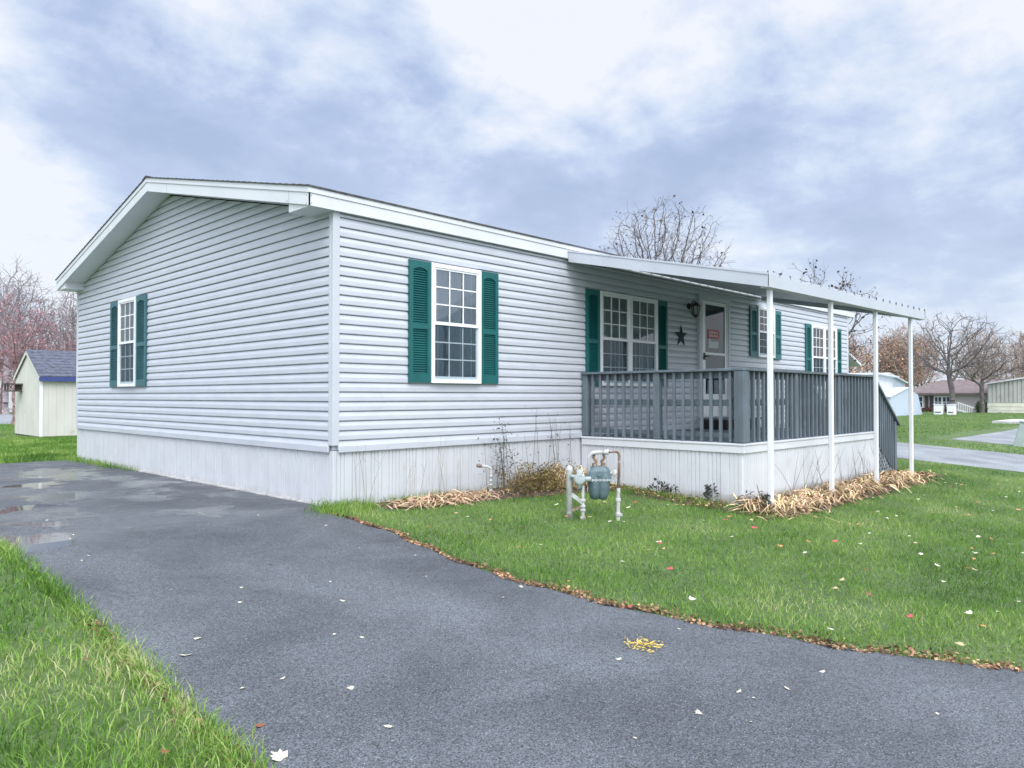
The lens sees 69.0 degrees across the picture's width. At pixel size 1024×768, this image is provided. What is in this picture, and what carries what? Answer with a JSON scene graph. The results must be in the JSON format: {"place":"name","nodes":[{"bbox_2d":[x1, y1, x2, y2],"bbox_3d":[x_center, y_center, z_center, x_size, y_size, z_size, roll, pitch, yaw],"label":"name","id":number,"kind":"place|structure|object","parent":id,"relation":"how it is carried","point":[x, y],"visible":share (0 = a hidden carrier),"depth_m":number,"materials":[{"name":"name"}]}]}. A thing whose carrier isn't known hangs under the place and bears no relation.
{"place":"outdoors","nodes":[
{"label":"outdoors","id":0,"kind":"place"},
{"bbox_2d":[0,414,12,423],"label":"back road","id":1,"kind":"structure","parent":0,"point":[4,419],"depth_m":38.80,"materials":[{"name":"grey asphalt"}]},
{"bbox_2d":[0,423,76,463],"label":"grass","id":2,"kind":"structure","parent":0,"point":[49,444],"depth_m":16.36,"materials":[{"name":"green plant"}]},
{"bbox_2d":[0,536,280,767],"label":"grass","id":3,"kind":"structure","parent":0,"point":[50,586],"depth_m":3.31,"materials":[{"name":"green plant"}]},
{"bbox_2d":[0,460,1023,767],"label":"driveway","id":4,"kind":"structure","parent":0,"point":[442,662],"depth_m":3.98,"materials":[{"name":"grey asphalt"}]},
{"bbox_2d":[270,749,287,760],"bbox_3d":[-0.913,1.451,2.914,0.093,0.014,0.086,14,8,26],"label":"fallen leaf","id":5,"kind":"object","parent":4,"relation":"on","point":[279,755],"visible":1,"depth_m":2.92,"materials":[{"name":"white plant"}]},
{"bbox_2d":[618,634,664,652],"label":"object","id":6,"kind":"object","parent":4,"relation":"on","point":[641,643],"visible":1,"depth_m":4.27,"materials":[{"name":"yellow plant"}]},
{"bbox_2d":[0,412,1023,767],"bbox_3d":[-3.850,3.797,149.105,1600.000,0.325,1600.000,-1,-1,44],"label":"ground","id":7,"kind":"structure","parent":0,"point":[620,564],"depth_m":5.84,"materials":[{"name":"plant"}]},
{"bbox_2d":[0,370,13,411],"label":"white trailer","id":8,"kind":"object","parent":7,"relation":"on","point":[10,404],"visible":0.07,"depth_m":54.86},
{"bbox_2d":[0,258,58,414],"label":"bare tree","id":9,"kind":"object","parent":7,"relation":"on","point":[5,400],"visible":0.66,"depth_m":47.49,"materials":[{"name":"brown plant"}]},
{"bbox_2d":[0,292,71,424],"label":"red twig tree","id":10,"kind":"object","parent":7,"relation":"on","point":[14,350],"visible":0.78,"depth_m":30.21,"materials":[{"name":"red plant"}]},
{"bbox_2d":[0,275,76,369],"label":"woods","id":11,"kind":"object","parent":7,"relation":"on","point":[66,325],"visible":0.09,"depth_m":61.25,"materials":[{"name":"brown plant"}]},
{"bbox_2d":[0,328,76,412],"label":"red thicket","id":12,"kind":"object","parent":7,"relation":"on","point":[21,355],"visible":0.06,"depth_m":51.09,"materials":[{"name":"red plant"}]},
{"bbox_2d":[0,330,75,373],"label":"red buds","id":13,"kind":"object","parent":12,"relation":"on","point":[49,344],"visible":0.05,"depth_m":52.39,"materials":[{"name":"red plant"}]},
{"bbox_2d":[13,349,76,436],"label":"garden shed","id":14,"kind":"structure","parent":7,"relation":"on","point":[45,402],"depth_m":21.21,"materials":[{"name":"white wood"}]},
{"bbox_2d":[2,383,22,391],"bbox_3d":[-14.748,0.104,21.989,0.450,0.240,0.420,-1,-1,44],"label":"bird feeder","id":15,"kind":"object","parent":14,"relation":"attached to","point":[17,387],"visible":1,"depth_m":21.91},
{"bbox_2d":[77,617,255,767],"bbox_3d":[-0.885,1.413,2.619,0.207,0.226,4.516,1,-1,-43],"label":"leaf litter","id":16,"kind":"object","parent":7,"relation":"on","point":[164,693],"visible":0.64,"depth_m":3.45,"materials":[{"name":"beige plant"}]},
{"bbox_2d":[354,441,460,506],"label":"dead stalks","id":17,"kind":"object","parent":7,"relation":"on","point":[411,475],"visible":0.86,"depth_m":8.33,"materials":[{"name":"brown plant"}]},
{"bbox_2d":[55,175,854,506],"bbox_3d":[0.069,-0.667,15.846,8.772,4.377,15.008,-1,-1,44],"label":"mobile home","id":18,"kind":"object","parent":7,"relation":"on","point":[297,343],"visible":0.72,"depth_m":9.51,"materials":[{"name":"plastic"}]},
{"bbox_2d":[117,296,135,386],"bbox_3d":[-6.104,-0.658,11.833,0.760,1.397,0.070,-1,-1,44],"label":"window","id":19,"kind":"structure","parent":18,"relation":"in","point":[126,351],"depth_m":11.88,"materials":[{"name":"white plastic"}]},
{"bbox_2d":[431,262,481,383],"bbox_3d":[-0.670,-0.707,8.924,0.070,1.397,0.787,-1,-1,44],"label":"window","id":20,"kind":"structure","parent":18,"relation":"in","point":[456,292],"depth_m":8.93,"materials":[{"name":"white plastic"}]},
{"bbox_2d":[600,291,657,386],"bbox_3d":[1.811,-0.664,11.475,0.070,1.397,1.497,-1,-1,44],"label":"window","id":21,"kind":"structure","parent":18,"relation":"in","point":[628,323],"depth_m":11.43,"materials":[{"name":"white glass"}]},
{"bbox_2d":[675,326,686,345],"bbox_3d":[2.870,-0.828,12.553,0.045,0.371,0.390,-1,-1,44],"label":"star decoration","id":22,"kind":"object","parent":18,"relation":"attached to","point":[681,335],"visible":1,"depth_m":12.54,"materials":[{"name":"black metal"}]},
{"bbox_2d":[687,300,700,317],"bbox_3d":[3.103,-1.277,12.690,0.210,0.303,0.176,-1,-1,44],"label":"wall lamp","id":23,"kind":"object","parent":18,"relation":"attached to","point":[694,307],"visible":1,"depth_m":12.64,"materials":[{"name":"black metal"}]},
{"bbox_2d":[708,329,718,338],"bbox_3d":[3.602,-0.888,13.307,0.003,0.155,0.400,-1,-1,44],"label":"paper notice","id":24,"kind":"object","parent":18,"relation":"attached to","point":[713,334],"visible":1,"depth_m":13.30,"materials":[{"name":"paper"}]},
{"bbox_2d":[708,339,718,348],"bbox_3d":[3.598,-0.721,13.301,0.002,0.160,0.360,-1,-1,44],"label":"paper notice","id":25,"kind":"object","parent":18,"relation":"attached to","point":[712,344],"visible":1,"depth_m":13.28,"materials":[{"name":"white paper"}]},
{"bbox_2d":[703,300,726,416],"bbox_3d":[3.639,-0.446,13.299,0.107,2.040,0.850,-1,-1,44],"label":"storm door","id":26,"kind":"structure","parent":18,"relation":"in","point":[713,358],"depth_m":13.35,"materials":[{"name":"white plastic"}]},
{"bbox_2d":[756,306,774,357],"bbox_3d":[5.048,-1.026,14.811,0.070,1.000,0.730,-1,-1,44],"label":"window","id":27,"kind":"structure","parent":18,"relation":"in","point":[762,311],"depth_m":14.74,"materials":[{"name":"white plastic"}]},
{"bbox_2d":[812,324,836,389],"bbox_3d":[7.079,-0.589,16.892,0.070,1.427,1.420,-1,-1,44],"label":"window","id":28,"kind":"structure","parent":18,"relation":"in","point":[819,333],"depth_m":16.81,"materials":[{"name":"white plastic"}]},
{"bbox_2d":[50,454,904,542],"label":"weeds","id":29,"kind":"object","parent":7,"relation":"on","point":[351,505],"visible":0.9,"depth_m":8.24,"materials":[{"name":"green plant"}]},
{"bbox_2d":[566,449,622,520],"bbox_3d":[0.844,1.088,7.796,0.584,0.808,0.260,0,-1,-17],"label":"gas meter","id":30,"kind":"object","parent":7,"relation":"on","point":[598,479],"visible":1,"depth_m":7.74,"materials":[{"name":"grey metal"}]},
{"bbox_2d":[376,478,927,519],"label":"garden bed soil","id":31,"kind":"structure","parent":7,"relation":"on","point":[506,496],"depth_m":8.90,"materials":[{"name":"brown soil"}]},
{"bbox_2d":[375,486,515,510],"bbox_3d":[-0.667,1.254,8.348,0.750,0.145,1.941,-1,-1,44],"label":"dry leaf heap","id":32,"kind":"object","parent":31,"relation":"on","point":[447,497],"visible":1,"depth_m":8.22,"materials":[{"name":"beige plant"}]},
{"bbox_2d":[476,464,491,492],"bbox_3d":[-0.324,1.147,8.806,0.212,0.422,0.044,1,-1,-34],"label":"capped pipe","id":33,"kind":"object","parent":31,"relation":"on","point":[490,473],"visible":0.95,"depth_m":8.84,"materials":[{"name":"white plastic"}]},
{"bbox_2d":[475,417,518,488],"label":"dead stalks","id":34,"kind":"object","parent":31,"relation":"on","point":[502,461],"visible":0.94,"depth_m":9.26,"materials":[{"name":"brown plant"}]},
{"bbox_2d":[484,449,587,499],"bbox_3d":[0.492,1.090,9.244,1.189,0.555,1.776,-1,-1,44],"label":"dead bush","id":35,"kind":"object","parent":31,"relation":"on","point":[542,481],"visible":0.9,"depth_m":9.14,"materials":[{"name":"brown plant"}]},
{"bbox_2d":[507,409,571,476],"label":"dead stalks","id":36,"kind":"object","parent":31,"relation":"on","point":[549,446],"visible":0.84,"depth_m":10.06,"materials":[{"name":"brown plant"}]},
{"bbox_2d":[542,463,624,491],"bbox_3d":[0.867,1.195,9.684,1.253,0.354,1.045,0,-1,-12],"label":"dry leaf heap","id":37,"kind":"object","parent":31,"relation":"on","point":[584,472],"visible":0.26,"depth_m":9.55,"materials":[{"name":"plant"}]},
{"bbox_2d":[647,476,680,492],"bbox_3d":[1.908,1.280,9.381,0.545,0.275,0.274,-1,-1,44],"label":"wilted plant","id":38,"kind":"object","parent":31,"relation":"on","point":[664,486],"visible":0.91,"depth_m":9.40,"materials":[{"name":"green plant"}]},
{"bbox_2d":[609,482,727,508],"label":"leaf litter","id":39,"kind":"object","parent":31,"relation":"on","point":[652,494],"visible":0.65,"depth_m":9.14,"materials":[{"name":"brown plant"}]},
{"bbox_2d":[700,483,718,500],"bbox_3d":[2.348,1.320,8.969,0.204,0.257,0.308,-1,-1,44],"label":"wilted plant","id":40,"kind":"object","parent":31,"relation":"on","point":[707,492],"visible":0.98,"depth_m":8.99,"materials":[{"name":"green plant"}]},
{"bbox_2d":[740,490,771,506],"bbox_3d":[2.818,1.353,8.605,0.454,0.264,0.283,-1,-1,44],"label":"wilted plant","id":41,"kind":"object","parent":31,"relation":"on","point":[765,498],"visible":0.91,"depth_m":8.52,"materials":[{"name":"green plant"}]},
{"bbox_2d":[774,444,890,495],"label":"dead stalks","id":42,"kind":"object","parent":31,"relation":"on","point":[835,469],"visible":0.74,"depth_m":10.64,"materials":[{"name":"brown plant"}]},
{"bbox_2d":[721,468,946,521],"bbox_3d":[4.956,1.435,10.557,1.261,0.224,6.825,-1,-1,43],"label":"dry leaf heap","id":43,"kind":"object","parent":31,"relation":"on","point":[893,475],"visible":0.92,"depth_m":9.62,"materials":[{"name":"plant"}]},
{"bbox_2d":[599,195,735,266],"bbox_3d":[5.972,-2.937,29.870,5.754,9.399,5.571,0,-1,22],"label":"bare tree","id":44,"kind":"object","parent":7,"relation":"on","point":[665,258],"visible":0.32,"depth_m":29.38,"materials":[{"name":"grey plant"}]},
{"bbox_2d":[331,512,1023,671],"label":"leaf litter","id":45,"kind":"object","parent":7,"relation":"on","point":[576,593],"visible":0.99,"depth_m":4.71,"materials":[{"name":"brown plant"}]},
{"bbox_2d":[581,368,900,505],"bbox_3d":[3.874,0.774,11.797,2.505,1.840,5.756,-1,-1,44],"label":"porch","id":46,"kind":"object","parent":7,"relation":"on","point":[727,462],"visible":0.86,"depth_m":9.89,"materials":[{"name":"grey wood"}]},
{"bbox_2d":[568,251,924,508],"bbox_3d":[3.880,-0.127,11.448,2.903,3.427,5.906,-1,-1,44],"label":"porch awning","id":47,"kind":"object","parent":7,"relation":"on","point":[770,289],"visible":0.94,"depth_m":9.82,"materials":[{"name":"metal"}]},
{"bbox_2d":[773,259,891,361],"bbox_3d":[10.366,-1.297,25.557,5.141,5.989,4.761,-1,-1,44],"label":"bare tree","id":48,"kind":"object","parent":7,"relation":"on","point":[857,313],"visible":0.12,"depth_m":24.83,"materials":[{"name":"brown plant"}]},
{"bbox_2d":[848,351,860,366],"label":"neighbour house","id":49,"kind":"structure","parent":7,"relation":"on","point":[852,363],"depth_m":32.32,"materials":[{"name":"grey"}]},
{"bbox_2d":[849,373,899,390],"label":"white outbuilding","id":50,"kind":"structure","parent":7,"relation":"on","point":[885,381],"depth_m":44.88,"materials":[{"name":"white metal"}]},
{"bbox_2d":[885,373,907,386],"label":"pale blue house","id":51,"kind":"structure","parent":7,"relation":"on","point":[898,382],"depth_m":49.80,"materials":[{"name":"blue"}]},
{"bbox_2d":[883,387,922,415],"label":"lean to shed","id":52,"kind":"object","parent":7,"relation":"on","point":[898,398],"visible":0.61,"depth_m":44.42,"materials":[{"name":"white metal"}]},
{"bbox_2d":[921,407,933,411],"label":"shrub","id":53,"kind":"object","parent":7,"relation":"on","point":[928,409],"visible":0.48,"depth_m":56.01,"materials":[{"name":"red plant"}]},
{"bbox_2d":[848,321,1023,387],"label":"woods","id":54,"kind":"object","parent":7,"relation":"on","point":[1018,350],"visible":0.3,"depth_m":89.19,"materials":[{"name":"brown plant"}]},
{"bbox_2d":[848,332,940,387],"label":"autumn leaves","id":55,"kind":"object","parent":54,"relation":"attached to","point":[888,366],"visible":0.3,"depth_m":90.28,"materials":[{"name":"orange plant"}]},
{"bbox_2d":[933,404,944,414],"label":"utility cabinet","id":56,"kind":"object","parent":7,"relation":"on","point":[938,409],"visible":0.99,"depth_m":46.54,"materials":[{"name":"white plastic"}]},
{"bbox_2d":[946,404,956,414],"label":"utility cabinet","id":57,"kind":"object","parent":7,"relation":"on","point":[951,409],"visible":0.94,"depth_m":46.05,"materials":[{"name":"white plastic"}]},
{"bbox_2d":[894,310,1011,403],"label":"bare tree","id":58,"kind":"object","parent":7,"relation":"on","point":[949,370],"visible":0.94,"depth_m":46.37,"materials":[{"name":"brown plant"}]},
{"bbox_2d":[913,379,1008,411],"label":"ranch house","id":59,"kind":"structure","parent":7,"relation":"on","point":[967,397],"depth_m":55.98,"materials":[{"name":"white brick"}]},
{"bbox_2d":[918,396,922,407],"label":"window","id":60,"kind":"structure","parent":59,"relation":"in","point":[920,397],"depth_m":56.98,"materials":[{"name":"white plastic"}]},
{"bbox_2d":[934,396,941,403],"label":"window","id":61,"kind":"structure","parent":59,"relation":"in","point":[937,399],"depth_m":56.21,"materials":[{"name":"white glass"}]},
{"bbox_2d":[942,396,948,406],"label":"window","id":62,"kind":"structure","parent":59,"relation":"in","point":[945,399],"depth_m":55.84,"materials":[{"name":"white glass"}]},
{"bbox_2d":[935,340,1023,412],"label":"bare tree","id":63,"kind":"object","parent":7,"relation":"on","point":[981,383],"visible":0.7,"depth_m":51.51,"materials":[{"name":"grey plant"}]},
{"bbox_2d":[975,399,987,412],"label":"shrub","id":64,"kind":"object","parent":7,"relation":"on","point":[977,406],"visible":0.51,"depth_m":53.39,"materials":[{"name":"green plant"}]},
{"bbox_2d":[985,377,1023,412],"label":"metal building","id":65,"kind":"structure","parent":7,"relation":"on","point":[1005,396],"depth_m":52.32,"materials":[{"name":"white metal"}]},
{"bbox_2d":[1013,420,1023,446],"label":"utility pedestal","id":66,"kind":"object","parent":7,"relation":"on","point":[1019,439],"visible":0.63,"depth_m":19.75,"materials":[{"name":"green metal"}]},
{"bbox_2d":[0,0,1023,387],"label":"sky","id":67,"kind":"structure","parent":0,"point":[881,141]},
{"bbox_2d":[699,417,760,428],"bbox_3d":[3.849,0.682,13.097,0.540,0.182,1.250,-1,-1,44],"label":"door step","id":68,"kind":"object","parent":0,"point":[716,423],"depth_m":12.66,"materials":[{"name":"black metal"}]},
{"bbox_2d":[884,442,1023,471],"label":"road","id":69,"kind":"structure","parent":0,"point":[988,459],"depth_m":16.13,"materials":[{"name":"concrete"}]},
{"bbox_2d":[897,412,1023,453],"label":"grass","id":70,"kind":"structure","parent":0,"point":[951,426],"depth_m":28.59,"materials":[{"name":"green plant"}]},
{"bbox_2d":[954,429,1017,444],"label":"side road","id":71,"kind":"structure","parent":0,"point":[1006,437],"depth_m":22.28,"materials":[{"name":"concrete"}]},
{"bbox_2d":[992,419,1023,423],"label":"concrete pavement","id":72,"kind":"structure","parent":0,"point":[1012,421],"depth_m":31.77,"materials":[{"name":"grey concrete"}]}
]}

